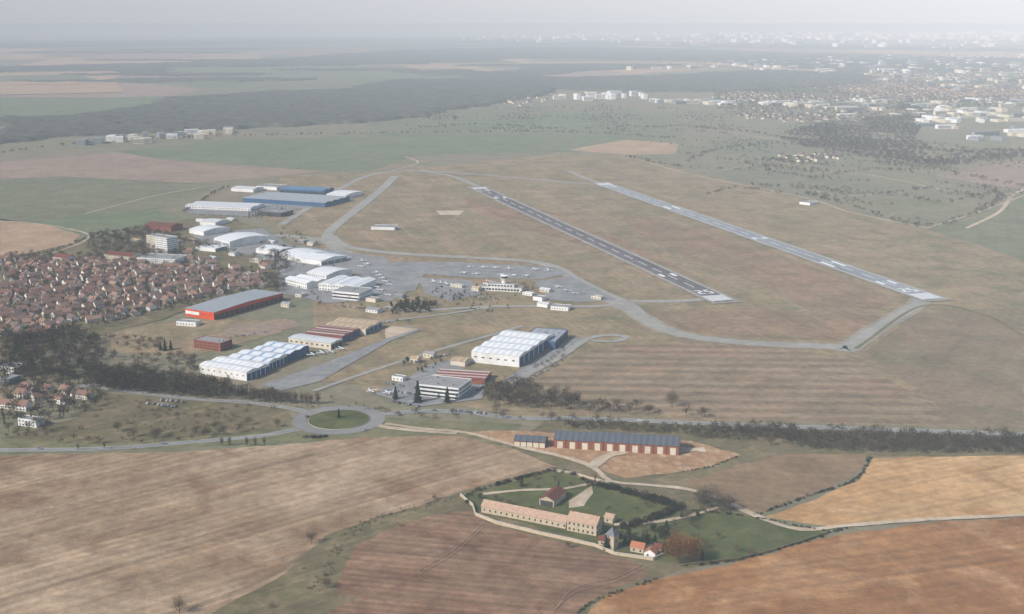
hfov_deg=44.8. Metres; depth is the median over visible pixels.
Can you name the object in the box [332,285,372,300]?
white office
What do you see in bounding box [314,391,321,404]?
poplar tree
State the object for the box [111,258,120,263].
house
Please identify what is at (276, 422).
bare tree
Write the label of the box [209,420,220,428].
bare tree
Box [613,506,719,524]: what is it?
dirt track
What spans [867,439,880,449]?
bare tree
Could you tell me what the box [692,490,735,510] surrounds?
farm trees
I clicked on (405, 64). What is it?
field
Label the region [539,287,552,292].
storage building
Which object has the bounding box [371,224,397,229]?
equipment hut
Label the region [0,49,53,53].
field
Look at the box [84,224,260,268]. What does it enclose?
school trees
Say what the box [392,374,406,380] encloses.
storage building
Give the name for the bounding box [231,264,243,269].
house
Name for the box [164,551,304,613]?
wheel track
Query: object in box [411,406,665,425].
road trees
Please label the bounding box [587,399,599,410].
bare tree
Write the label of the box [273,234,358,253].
taxiway
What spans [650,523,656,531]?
evergreen tree
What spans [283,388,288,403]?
poplar tree
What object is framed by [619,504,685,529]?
hedge
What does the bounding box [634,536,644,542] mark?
evergreen tree
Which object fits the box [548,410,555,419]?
bare tree
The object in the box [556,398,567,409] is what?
bare tree
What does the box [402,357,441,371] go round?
yard trees
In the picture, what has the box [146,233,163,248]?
apartment tower
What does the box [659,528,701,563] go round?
russet tree
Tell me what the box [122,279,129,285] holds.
house
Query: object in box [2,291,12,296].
house
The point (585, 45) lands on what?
field
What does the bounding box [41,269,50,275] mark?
house
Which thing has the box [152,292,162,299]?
house
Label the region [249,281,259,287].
house
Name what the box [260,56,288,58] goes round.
field
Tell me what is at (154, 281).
house
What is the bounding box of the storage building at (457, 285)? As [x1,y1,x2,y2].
[451,283,464,287]
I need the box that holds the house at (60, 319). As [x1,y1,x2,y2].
[56,316,68,322]
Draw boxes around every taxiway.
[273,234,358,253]
[277,170,594,224]
[321,176,398,238]
[325,236,649,317]
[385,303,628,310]
[419,170,479,185]
[568,171,597,182]
[606,298,925,347]
[630,298,703,302]
[829,338,870,351]
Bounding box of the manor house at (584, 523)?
[567,509,602,535]
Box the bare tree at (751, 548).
[746,546,755,553]
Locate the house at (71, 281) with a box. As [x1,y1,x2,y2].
[65,279,73,286]
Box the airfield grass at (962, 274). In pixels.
[263,153,1023,425]
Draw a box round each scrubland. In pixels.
[408,103,1022,172]
[703,146,1022,218]
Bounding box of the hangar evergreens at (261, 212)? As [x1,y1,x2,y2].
[248,205,286,217]
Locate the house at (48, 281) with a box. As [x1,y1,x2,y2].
[41,276,53,283]
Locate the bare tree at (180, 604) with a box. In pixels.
[169,594,187,613]
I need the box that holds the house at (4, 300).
[0,298,9,303]
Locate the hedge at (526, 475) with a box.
[466,468,550,496]
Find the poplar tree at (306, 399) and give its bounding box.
[302,392,309,403]
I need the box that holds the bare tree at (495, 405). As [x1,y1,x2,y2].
[491,401,500,412]
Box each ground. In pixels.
[0,23,1023,608]
[0,215,279,362]
[3,392,291,443]
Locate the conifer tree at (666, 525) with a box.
[663,520,669,535]
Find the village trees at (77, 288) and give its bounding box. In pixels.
[0,249,268,339]
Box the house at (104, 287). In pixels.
[101,284,112,289]
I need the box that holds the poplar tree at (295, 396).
[292,390,298,403]
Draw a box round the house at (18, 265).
[15,262,23,268]
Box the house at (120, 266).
[114,264,127,269]
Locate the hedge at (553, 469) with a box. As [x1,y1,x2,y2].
[549,467,590,482]
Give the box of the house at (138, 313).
[129,308,140,316]
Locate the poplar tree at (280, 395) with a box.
[276,388,283,402]
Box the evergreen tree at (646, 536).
[641,530,649,542]
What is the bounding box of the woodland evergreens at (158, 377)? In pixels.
[81,362,204,386]
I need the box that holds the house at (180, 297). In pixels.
[174,294,187,302]
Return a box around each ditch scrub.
[311,497,457,589]
[577,578,656,613]
[682,455,736,471]
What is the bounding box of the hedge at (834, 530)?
[828,527,847,532]
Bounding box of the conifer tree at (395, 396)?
[392,386,399,399]
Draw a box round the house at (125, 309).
[115,304,128,312]
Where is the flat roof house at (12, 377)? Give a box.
[0,374,20,383]
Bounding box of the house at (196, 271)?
[189,269,198,275]
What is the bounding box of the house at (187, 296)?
[177,292,191,298]
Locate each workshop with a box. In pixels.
[434,368,490,383]
[450,356,470,366]
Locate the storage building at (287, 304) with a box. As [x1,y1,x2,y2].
[281,301,292,307]
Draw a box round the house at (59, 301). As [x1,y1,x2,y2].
[56,298,70,304]
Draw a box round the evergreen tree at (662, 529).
[657,525,666,538]
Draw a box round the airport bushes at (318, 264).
[280,227,446,309]
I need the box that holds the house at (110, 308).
[104,306,113,313]
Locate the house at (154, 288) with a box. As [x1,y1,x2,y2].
[151,285,157,291]
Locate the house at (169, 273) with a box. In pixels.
[164,270,175,276]
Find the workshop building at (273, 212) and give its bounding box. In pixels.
[258,208,292,216]
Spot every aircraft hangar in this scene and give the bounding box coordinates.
[189,225,229,235]
[199,356,269,380]
[200,218,228,224]
[214,232,270,246]
[228,349,286,369]
[253,341,308,361]
[256,244,293,254]
[279,248,329,260]
[288,333,341,349]
[298,252,346,265]
[305,325,359,342]
[325,317,381,334]
[471,330,551,366]
[530,327,567,348]
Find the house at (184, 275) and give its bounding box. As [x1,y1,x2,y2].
[176,273,186,277]
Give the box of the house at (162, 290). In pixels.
[159,286,173,294]
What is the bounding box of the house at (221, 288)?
[216,285,224,293]
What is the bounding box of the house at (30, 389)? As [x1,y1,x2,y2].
[19,382,35,392]
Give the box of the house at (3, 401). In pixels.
[0,398,15,408]
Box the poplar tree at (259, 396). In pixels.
[256,390,261,401]
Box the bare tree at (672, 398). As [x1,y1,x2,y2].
[664,387,683,403]
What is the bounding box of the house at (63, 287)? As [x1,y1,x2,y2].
[53,285,68,291]
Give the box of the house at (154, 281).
[151,279,164,285]
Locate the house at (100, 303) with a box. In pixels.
[93,299,107,307]
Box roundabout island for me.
[308,410,368,428]
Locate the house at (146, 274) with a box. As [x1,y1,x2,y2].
[139,272,151,278]
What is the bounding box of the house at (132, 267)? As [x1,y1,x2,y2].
[130,264,138,271]
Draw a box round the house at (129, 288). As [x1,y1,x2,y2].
[123,286,132,292]
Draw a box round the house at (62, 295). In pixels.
[53,293,65,298]
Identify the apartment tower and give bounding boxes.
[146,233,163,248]
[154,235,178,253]
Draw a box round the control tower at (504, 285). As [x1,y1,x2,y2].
[479,275,523,291]
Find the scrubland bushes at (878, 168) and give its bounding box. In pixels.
[716,148,1023,218]
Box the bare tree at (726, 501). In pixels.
[710,489,732,511]
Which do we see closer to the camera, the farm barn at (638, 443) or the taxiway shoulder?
the farm barn at (638, 443)
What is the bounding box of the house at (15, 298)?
[12,294,20,303]
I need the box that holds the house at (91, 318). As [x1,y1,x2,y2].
[85,314,100,322]
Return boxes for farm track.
[0,221,90,254]
[84,185,212,213]
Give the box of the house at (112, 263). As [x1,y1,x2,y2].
[106,259,115,266]
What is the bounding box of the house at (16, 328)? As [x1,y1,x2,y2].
[11,325,23,331]
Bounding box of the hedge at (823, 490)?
[753,456,871,514]
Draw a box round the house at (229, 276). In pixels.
[226,273,238,280]
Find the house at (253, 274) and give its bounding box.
[249,272,262,278]
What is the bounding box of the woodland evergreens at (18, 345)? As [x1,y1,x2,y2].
[9,333,85,371]
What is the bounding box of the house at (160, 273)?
[155,270,164,276]
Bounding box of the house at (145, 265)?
[142,263,150,269]
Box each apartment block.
[104,250,141,260]
[137,253,186,263]
[145,221,182,231]
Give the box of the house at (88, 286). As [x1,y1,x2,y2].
[82,284,94,288]
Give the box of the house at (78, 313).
[76,309,89,316]
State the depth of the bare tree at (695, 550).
772.22 m
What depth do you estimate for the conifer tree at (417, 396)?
1093.00 m
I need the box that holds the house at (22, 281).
[14,279,26,284]
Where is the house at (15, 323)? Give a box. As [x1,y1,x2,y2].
[12,320,22,327]
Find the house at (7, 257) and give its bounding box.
[4,255,11,261]
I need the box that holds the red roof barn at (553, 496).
[539,486,565,506]
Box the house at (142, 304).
[138,300,146,308]
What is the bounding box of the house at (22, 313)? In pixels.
[10,311,26,316]
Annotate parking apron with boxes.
[262,326,419,390]
[340,251,407,300]
[374,360,484,406]
[385,326,415,337]
[389,262,568,290]
[418,277,482,300]
[499,338,583,386]
[535,276,616,301]
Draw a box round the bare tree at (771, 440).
[766,435,775,445]
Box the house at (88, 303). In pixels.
[80,301,92,307]
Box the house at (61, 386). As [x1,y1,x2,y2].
[58,384,75,395]
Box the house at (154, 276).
[151,273,160,279]
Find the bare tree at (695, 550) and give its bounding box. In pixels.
[684,535,707,560]
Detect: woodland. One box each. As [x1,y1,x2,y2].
[0,321,106,382]
[79,357,284,399]
[99,348,199,373]
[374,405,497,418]
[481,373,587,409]
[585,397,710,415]
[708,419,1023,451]
[775,96,1023,165]
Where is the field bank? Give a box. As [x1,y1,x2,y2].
[679,532,827,566]
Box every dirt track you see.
[384,423,1023,530]
[483,480,610,494]
[587,447,705,467]
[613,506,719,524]
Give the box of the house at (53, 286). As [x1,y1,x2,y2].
[50,281,59,288]
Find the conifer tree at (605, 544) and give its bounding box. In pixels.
[602,535,608,550]
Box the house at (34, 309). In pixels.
[28,306,41,314]
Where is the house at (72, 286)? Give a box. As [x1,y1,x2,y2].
[69,283,82,289]
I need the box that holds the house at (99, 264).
[93,261,105,266]
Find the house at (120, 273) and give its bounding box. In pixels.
[116,270,125,275]
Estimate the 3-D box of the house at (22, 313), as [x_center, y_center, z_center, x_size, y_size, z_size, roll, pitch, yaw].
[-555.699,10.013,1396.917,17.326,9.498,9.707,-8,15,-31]
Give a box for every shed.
[226,217,237,220]
[228,251,239,255]
[249,258,266,262]
[295,239,308,243]
[295,292,306,297]
[307,240,317,245]
[366,307,383,312]
[410,356,421,362]
[423,351,436,358]
[471,286,481,290]
[513,434,548,447]
[522,291,534,295]
[591,295,603,299]
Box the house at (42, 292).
[40,290,49,295]
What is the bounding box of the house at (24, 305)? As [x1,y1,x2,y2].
[16,303,27,312]
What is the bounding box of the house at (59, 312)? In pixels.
[50,309,63,317]
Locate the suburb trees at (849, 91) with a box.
[712,77,1023,123]
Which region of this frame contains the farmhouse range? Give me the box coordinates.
[481,499,567,528]
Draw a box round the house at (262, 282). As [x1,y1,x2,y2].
[259,280,264,287]
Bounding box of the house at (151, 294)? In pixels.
[149,291,159,296]
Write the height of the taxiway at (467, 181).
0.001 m
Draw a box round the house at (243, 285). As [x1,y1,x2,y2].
[236,282,248,288]
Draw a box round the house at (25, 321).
[22,318,30,325]
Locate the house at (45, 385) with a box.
[41,383,54,393]
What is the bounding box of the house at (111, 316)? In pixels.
[104,313,113,320]
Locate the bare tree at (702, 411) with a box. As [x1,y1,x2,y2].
[698,406,708,414]
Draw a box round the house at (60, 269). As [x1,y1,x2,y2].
[55,267,64,274]
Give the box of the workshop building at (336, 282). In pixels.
[318,275,375,290]
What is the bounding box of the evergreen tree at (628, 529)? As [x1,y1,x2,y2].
[625,527,631,535]
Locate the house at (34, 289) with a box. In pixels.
[29,287,45,291]
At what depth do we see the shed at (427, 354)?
1239.90 m
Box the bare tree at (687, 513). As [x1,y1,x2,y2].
[681,507,695,520]
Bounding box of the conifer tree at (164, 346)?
[162,339,166,350]
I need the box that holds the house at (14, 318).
[5,316,17,321]
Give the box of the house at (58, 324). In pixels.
[56,321,71,328]
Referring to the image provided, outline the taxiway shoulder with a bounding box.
[602,298,930,349]
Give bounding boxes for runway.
[468,186,741,303]
[593,182,952,301]
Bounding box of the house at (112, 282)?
[109,280,119,286]
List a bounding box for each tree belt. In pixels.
[4,422,254,443]
[104,333,164,351]
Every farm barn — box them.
[553,430,591,449]
[591,431,680,454]
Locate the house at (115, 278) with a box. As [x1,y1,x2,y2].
[111,275,120,282]
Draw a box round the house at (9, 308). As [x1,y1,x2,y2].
[1,306,15,312]
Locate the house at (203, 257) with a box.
[198,254,209,260]
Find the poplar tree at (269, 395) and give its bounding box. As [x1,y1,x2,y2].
[265,388,272,402]
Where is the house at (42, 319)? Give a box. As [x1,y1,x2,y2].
[36,317,47,324]
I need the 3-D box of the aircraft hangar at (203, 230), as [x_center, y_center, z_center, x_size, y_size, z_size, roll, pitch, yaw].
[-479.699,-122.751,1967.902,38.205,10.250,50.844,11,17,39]
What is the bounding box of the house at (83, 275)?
[79,272,89,280]
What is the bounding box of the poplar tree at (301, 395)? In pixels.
[299,392,303,403]
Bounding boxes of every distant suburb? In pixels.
[503,96,547,105]
[584,79,740,92]
[633,52,1023,77]
[712,76,1023,103]
[734,97,904,121]
[778,151,843,161]
[881,62,1023,79]
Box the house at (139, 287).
[133,284,146,291]
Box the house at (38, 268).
[35,266,46,271]
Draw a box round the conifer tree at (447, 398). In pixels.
[444,387,449,402]
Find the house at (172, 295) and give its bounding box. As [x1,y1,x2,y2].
[166,291,175,298]
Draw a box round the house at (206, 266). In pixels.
[197,263,209,269]
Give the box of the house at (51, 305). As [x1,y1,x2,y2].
[45,302,54,308]
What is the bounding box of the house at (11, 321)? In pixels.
[6,317,14,327]
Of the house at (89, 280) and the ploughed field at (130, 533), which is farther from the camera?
the house at (89, 280)
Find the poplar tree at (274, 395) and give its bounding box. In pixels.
[270,389,278,402]
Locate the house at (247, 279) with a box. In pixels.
[240,276,250,281]
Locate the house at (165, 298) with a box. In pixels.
[161,294,172,303]
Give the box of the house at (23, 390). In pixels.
[13,387,29,399]
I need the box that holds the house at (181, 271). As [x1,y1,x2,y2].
[175,269,187,276]
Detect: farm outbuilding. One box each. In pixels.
[598,535,604,545]
[603,512,616,523]
[653,542,663,552]
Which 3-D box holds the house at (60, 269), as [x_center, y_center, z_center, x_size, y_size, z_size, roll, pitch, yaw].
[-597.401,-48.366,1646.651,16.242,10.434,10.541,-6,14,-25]
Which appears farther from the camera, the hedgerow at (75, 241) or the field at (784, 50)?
the field at (784, 50)
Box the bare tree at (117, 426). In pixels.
[110,419,122,431]
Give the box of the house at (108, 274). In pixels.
[100,272,112,277]
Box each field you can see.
[0,38,60,39]
[0,38,182,51]
[0,42,33,42]
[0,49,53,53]
[0,54,91,59]
[0,67,230,72]
[0,71,119,84]
[0,74,94,81]
[0,82,124,94]
[0,83,204,96]
[0,96,168,116]
[0,152,325,182]
[0,177,215,222]
[0,219,79,254]
[0,435,556,613]
[15,56,263,65]
[38,67,221,71]
[40,50,181,56]
[40,210,177,235]
[68,39,163,40]
[74,51,196,59]
[82,47,241,50]
[114,66,283,87]
[117,72,201,77]
[119,134,652,171]
[132,46,161,47]
[162,45,183,46]
[168,77,245,84]
[182,44,353,49]
[191,54,261,55]
[192,66,413,77]
[196,50,281,53]
[197,30,573,38]
[214,90,228,93]
[221,83,274,93]
[240,51,284,53]
[246,74,424,89]
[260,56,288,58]
[267,54,287,55]
[282,49,391,56]
[295,43,543,47]
[317,43,416,43]
[327,510,648,613]
[358,63,451,65]
[358,76,482,83]
[364,107,692,139]
[372,48,456,49]
[393,59,733,72]
[412,37,486,37]
[430,59,520,62]
[433,63,648,73]
[457,115,624,129]
[460,62,662,67]
[466,45,669,47]
[486,68,630,76]
[516,37,642,39]
[522,59,618,61]
[530,58,635,61]
[534,344,959,427]
[570,139,678,154]
[588,517,1023,613]
[621,63,741,68]
[624,73,675,75]
[643,40,746,42]
[651,46,725,48]
[653,124,1023,227]
[664,37,935,42]
[685,453,866,513]
[701,62,860,72]
[707,48,930,55]
[765,455,1023,525]
[767,87,850,89]
[798,48,898,53]
[813,43,1023,47]
[817,50,1023,57]
[829,80,1023,96]
[845,49,880,49]
[866,307,1023,431]
[870,75,1020,88]
[912,48,1022,51]
[924,73,1023,80]
[927,196,1023,259]
[935,160,1023,188]
[974,71,1021,72]
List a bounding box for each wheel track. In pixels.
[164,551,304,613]
[170,551,306,613]
[418,529,479,582]
[419,523,482,578]
[555,567,643,608]
[557,564,641,605]
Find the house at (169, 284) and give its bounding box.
[163,281,176,288]
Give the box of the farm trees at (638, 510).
[606,505,669,516]
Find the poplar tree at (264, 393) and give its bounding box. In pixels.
[260,387,267,402]
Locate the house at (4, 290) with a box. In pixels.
[0,288,11,295]
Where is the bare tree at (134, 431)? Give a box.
[130,427,138,435]
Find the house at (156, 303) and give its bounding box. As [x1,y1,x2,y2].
[148,300,161,306]
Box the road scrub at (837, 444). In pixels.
[563,418,1023,453]
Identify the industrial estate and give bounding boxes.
[553,91,647,100]
[649,98,815,105]
[782,96,901,116]
[906,97,1023,140]
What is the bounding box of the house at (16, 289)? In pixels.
[12,286,26,292]
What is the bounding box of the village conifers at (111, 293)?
[0,263,255,328]
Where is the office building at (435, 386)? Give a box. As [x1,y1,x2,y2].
[419,375,471,399]
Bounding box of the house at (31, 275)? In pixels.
[27,272,41,278]
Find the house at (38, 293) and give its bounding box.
[24,291,40,298]
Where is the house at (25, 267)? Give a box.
[20,266,31,271]
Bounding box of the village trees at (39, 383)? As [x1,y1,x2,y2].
[0,360,107,432]
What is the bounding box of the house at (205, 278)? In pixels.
[201,274,214,282]
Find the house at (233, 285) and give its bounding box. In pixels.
[227,282,236,289]
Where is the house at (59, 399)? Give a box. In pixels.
[53,392,70,404]
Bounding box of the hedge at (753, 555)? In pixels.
[685,533,823,565]
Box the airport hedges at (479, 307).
[396,302,507,320]
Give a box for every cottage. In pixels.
[630,540,646,553]
[644,545,658,556]
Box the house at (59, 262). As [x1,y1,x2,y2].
[56,260,69,265]
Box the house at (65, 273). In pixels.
[57,271,69,275]
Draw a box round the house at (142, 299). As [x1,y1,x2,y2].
[132,297,147,305]
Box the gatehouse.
[366,296,380,302]
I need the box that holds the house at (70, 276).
[67,273,78,278]
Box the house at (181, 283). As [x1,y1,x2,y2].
[176,279,190,287]
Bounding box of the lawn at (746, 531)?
[465,471,824,565]
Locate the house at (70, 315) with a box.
[66,312,79,321]
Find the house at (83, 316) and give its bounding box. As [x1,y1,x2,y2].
[80,313,92,320]
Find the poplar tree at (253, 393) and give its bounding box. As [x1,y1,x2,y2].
[249,388,255,401]
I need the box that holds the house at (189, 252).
[182,249,194,254]
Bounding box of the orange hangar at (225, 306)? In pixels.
[185,289,282,319]
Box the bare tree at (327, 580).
[321,575,334,586]
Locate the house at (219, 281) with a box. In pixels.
[212,279,225,286]
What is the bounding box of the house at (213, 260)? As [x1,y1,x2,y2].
[205,258,216,263]
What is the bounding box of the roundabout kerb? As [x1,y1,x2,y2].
[308,412,369,429]
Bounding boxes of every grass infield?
[102,319,287,354]
[221,319,298,335]
[321,329,479,384]
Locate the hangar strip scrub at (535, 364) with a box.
[482,344,573,388]
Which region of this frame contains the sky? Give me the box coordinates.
[0,0,1023,22]
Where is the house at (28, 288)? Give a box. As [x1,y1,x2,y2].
[20,284,34,290]
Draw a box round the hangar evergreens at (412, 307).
[390,296,437,313]
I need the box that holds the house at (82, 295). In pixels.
[78,292,87,300]
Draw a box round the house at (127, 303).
[122,300,132,305]
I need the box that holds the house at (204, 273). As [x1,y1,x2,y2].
[201,271,211,275]
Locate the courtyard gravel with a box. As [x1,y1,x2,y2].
[569,486,592,507]
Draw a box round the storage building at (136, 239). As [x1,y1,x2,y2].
[130,238,143,242]
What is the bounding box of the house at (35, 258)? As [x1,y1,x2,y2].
[29,256,38,261]
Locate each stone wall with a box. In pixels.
[460,493,472,505]
[472,504,577,542]
[550,468,603,481]
[578,540,613,554]
[614,552,662,560]
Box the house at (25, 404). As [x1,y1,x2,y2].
[15,399,31,411]
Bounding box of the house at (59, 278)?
[55,274,65,282]
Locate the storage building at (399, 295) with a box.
[392,292,406,297]
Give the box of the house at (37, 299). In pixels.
[35,297,49,300]
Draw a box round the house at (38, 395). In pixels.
[31,390,48,400]
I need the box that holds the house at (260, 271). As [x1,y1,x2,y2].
[257,268,268,274]
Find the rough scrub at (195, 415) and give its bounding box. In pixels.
[78,396,275,435]
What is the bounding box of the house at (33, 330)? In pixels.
[25,328,40,335]
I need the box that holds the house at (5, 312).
[0,309,11,314]
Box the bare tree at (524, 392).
[513,385,532,404]
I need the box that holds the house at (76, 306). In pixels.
[67,304,79,310]
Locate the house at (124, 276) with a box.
[118,275,130,280]
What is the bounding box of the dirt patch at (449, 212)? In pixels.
[436,210,464,214]
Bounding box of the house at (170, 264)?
[164,262,176,268]
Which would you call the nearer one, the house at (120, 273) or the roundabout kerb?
the roundabout kerb
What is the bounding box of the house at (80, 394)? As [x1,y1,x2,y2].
[75,389,93,399]
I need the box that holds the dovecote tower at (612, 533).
[605,526,619,550]
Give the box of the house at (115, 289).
[105,287,120,295]
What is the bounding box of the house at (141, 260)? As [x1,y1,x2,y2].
[137,259,147,264]
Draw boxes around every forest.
[0,38,1023,51]
[0,41,87,41]
[0,46,1023,72]
[0,79,557,143]
[11,79,193,82]
[18,51,230,53]
[30,69,151,70]
[58,72,271,75]
[84,59,264,60]
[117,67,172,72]
[134,77,315,81]
[182,78,315,79]
[266,68,417,70]
[307,62,429,64]
[328,52,501,53]
[337,59,499,61]
[347,44,573,45]
[391,69,880,92]
[397,78,572,81]
[454,63,680,66]
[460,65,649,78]
[643,39,814,39]
[698,71,860,74]
[890,68,953,73]
[919,45,1023,45]
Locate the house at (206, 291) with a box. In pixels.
[199,287,211,294]
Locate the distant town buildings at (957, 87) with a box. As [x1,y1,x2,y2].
[718,54,1023,92]
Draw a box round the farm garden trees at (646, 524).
[625,518,701,546]
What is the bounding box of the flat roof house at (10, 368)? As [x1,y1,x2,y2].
[0,362,26,373]
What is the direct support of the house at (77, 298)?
on the ground at (300, 311)
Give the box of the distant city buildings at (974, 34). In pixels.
[695,30,1023,39]
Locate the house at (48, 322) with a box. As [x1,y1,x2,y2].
[43,319,55,325]
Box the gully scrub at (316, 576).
[270,505,429,608]
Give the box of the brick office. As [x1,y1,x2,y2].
[193,335,231,351]
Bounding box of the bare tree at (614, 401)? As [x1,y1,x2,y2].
[612,398,622,405]
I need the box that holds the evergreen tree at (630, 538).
[626,535,638,544]
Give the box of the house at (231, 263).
[228,261,236,268]
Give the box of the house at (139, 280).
[137,278,147,284]
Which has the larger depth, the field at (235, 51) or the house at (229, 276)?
the field at (235, 51)
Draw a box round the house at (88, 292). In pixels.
[78,289,93,296]
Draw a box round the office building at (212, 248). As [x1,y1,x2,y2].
[196,244,226,251]
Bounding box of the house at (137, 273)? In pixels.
[135,269,148,275]
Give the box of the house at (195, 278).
[185,276,199,281]
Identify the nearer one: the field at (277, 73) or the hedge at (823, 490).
the hedge at (823, 490)
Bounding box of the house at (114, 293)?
[109,291,121,297]
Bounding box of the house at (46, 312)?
[41,308,55,317]
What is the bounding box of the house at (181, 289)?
[176,286,184,292]
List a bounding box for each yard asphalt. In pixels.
[183,197,353,215]
[190,228,365,302]
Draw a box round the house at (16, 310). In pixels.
[12,308,26,312]
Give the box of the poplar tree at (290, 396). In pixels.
[287,389,293,403]
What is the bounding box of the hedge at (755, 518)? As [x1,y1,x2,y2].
[684,508,827,530]
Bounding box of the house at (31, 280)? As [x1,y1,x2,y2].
[29,278,37,284]
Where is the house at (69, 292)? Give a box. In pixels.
[65,289,77,295]
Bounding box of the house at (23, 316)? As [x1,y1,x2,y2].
[17,314,30,322]
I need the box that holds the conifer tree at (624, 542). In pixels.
[621,533,628,545]
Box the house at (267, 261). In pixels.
[259,260,270,266]
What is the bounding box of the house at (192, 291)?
[188,289,201,298]
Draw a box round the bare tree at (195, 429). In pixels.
[190,424,200,433]
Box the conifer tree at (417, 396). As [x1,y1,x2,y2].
[412,380,423,403]
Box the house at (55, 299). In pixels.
[47,296,61,303]
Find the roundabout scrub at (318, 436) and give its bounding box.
[303,434,327,438]
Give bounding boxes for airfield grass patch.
[343,218,536,256]
[464,196,704,283]
[618,215,887,314]
[652,310,882,340]
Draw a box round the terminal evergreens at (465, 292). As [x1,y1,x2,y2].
[432,284,528,299]
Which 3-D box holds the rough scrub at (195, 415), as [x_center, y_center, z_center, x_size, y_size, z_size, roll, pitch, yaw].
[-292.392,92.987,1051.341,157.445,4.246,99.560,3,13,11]
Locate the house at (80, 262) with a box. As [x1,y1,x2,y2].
[76,259,87,265]
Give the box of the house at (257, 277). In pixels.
[251,275,264,281]
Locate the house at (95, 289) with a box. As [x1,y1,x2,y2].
[87,287,99,293]
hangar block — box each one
[185,201,264,210]
[231,186,263,191]
[243,192,349,206]
[256,184,287,189]
[279,186,333,194]
[326,190,362,197]
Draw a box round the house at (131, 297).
[126,294,140,299]
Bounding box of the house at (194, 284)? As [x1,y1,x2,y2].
[184,281,198,289]
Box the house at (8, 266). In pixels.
[2,264,11,268]
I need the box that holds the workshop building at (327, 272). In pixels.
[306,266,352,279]
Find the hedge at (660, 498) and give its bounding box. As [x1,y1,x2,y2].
[586,480,686,508]
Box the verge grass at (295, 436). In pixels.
[0,417,520,454]
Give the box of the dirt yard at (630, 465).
[458,430,740,477]
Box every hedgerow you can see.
[2,129,674,152]
[11,229,123,257]
[183,186,229,211]
[415,123,561,128]
[589,119,692,127]
[625,155,868,180]
[678,151,974,161]
[687,142,848,161]
[692,125,834,146]
[706,184,797,195]
[752,182,934,195]
[804,184,1003,226]
[809,166,930,178]
[904,193,979,202]
[941,168,1023,185]
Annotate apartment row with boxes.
[76,126,232,145]
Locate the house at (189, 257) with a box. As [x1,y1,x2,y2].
[184,256,196,261]
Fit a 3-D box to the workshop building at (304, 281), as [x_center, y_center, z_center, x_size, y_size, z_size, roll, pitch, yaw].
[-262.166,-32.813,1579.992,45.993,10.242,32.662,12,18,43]
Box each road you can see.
[0,428,298,451]
[76,384,307,412]
[292,406,384,434]
[311,325,523,390]
[377,425,456,433]
[381,409,1023,435]
[382,306,496,321]
[391,156,418,170]
[504,124,780,139]
[505,334,629,385]
[627,156,926,227]
[757,156,939,188]
[810,190,892,195]
[849,117,1021,154]
[854,304,1023,348]
[927,195,1023,227]
[965,189,1023,227]
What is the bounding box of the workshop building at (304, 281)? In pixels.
[285,274,326,288]
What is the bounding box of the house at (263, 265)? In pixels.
[260,262,271,269]
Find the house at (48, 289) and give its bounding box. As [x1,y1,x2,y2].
[43,287,50,293]
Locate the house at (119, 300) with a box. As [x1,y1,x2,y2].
[114,298,125,304]
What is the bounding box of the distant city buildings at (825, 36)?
[463,31,1023,49]
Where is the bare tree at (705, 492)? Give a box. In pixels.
[697,484,721,507]
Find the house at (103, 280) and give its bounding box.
[98,277,110,283]
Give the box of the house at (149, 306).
[146,302,156,310]
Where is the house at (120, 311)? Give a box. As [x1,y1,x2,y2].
[115,308,125,317]
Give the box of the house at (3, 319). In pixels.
[0,313,10,321]
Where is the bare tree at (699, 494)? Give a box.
[692,488,707,501]
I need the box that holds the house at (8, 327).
[0,323,10,330]
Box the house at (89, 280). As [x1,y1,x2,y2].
[85,277,100,282]
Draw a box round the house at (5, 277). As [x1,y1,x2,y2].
[3,272,15,279]
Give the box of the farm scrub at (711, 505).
[692,496,737,512]
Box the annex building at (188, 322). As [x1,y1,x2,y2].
[176,319,200,326]
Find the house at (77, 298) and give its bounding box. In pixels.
[70,295,81,303]
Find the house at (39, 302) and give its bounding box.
[31,300,42,306]
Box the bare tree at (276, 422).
[272,418,281,426]
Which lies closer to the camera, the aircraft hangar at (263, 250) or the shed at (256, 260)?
the shed at (256, 260)
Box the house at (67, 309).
[55,307,71,312]
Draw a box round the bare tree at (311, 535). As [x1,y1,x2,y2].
[305,530,318,543]
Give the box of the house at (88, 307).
[81,305,97,311]
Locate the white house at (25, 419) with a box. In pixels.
[18,415,44,427]
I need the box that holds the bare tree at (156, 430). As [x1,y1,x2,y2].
[149,426,164,437]
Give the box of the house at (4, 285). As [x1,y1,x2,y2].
[0,282,8,288]
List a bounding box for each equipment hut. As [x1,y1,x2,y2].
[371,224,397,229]
[533,295,546,300]
[537,301,551,307]
[551,303,571,310]
[799,200,817,204]
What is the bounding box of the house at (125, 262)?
[119,260,127,265]
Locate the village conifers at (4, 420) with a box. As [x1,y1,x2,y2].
[0,375,97,423]
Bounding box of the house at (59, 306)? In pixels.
[56,304,66,308]
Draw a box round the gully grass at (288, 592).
[211,420,1023,613]
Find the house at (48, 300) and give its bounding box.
[41,298,54,306]
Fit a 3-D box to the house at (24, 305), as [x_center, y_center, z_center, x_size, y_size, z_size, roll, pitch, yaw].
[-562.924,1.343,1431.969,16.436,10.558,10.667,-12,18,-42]
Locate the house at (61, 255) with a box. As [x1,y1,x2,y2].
[53,253,74,260]
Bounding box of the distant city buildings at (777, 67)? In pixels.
[626,59,1022,74]
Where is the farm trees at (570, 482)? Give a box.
[518,480,574,488]
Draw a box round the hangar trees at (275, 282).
[258,240,290,291]

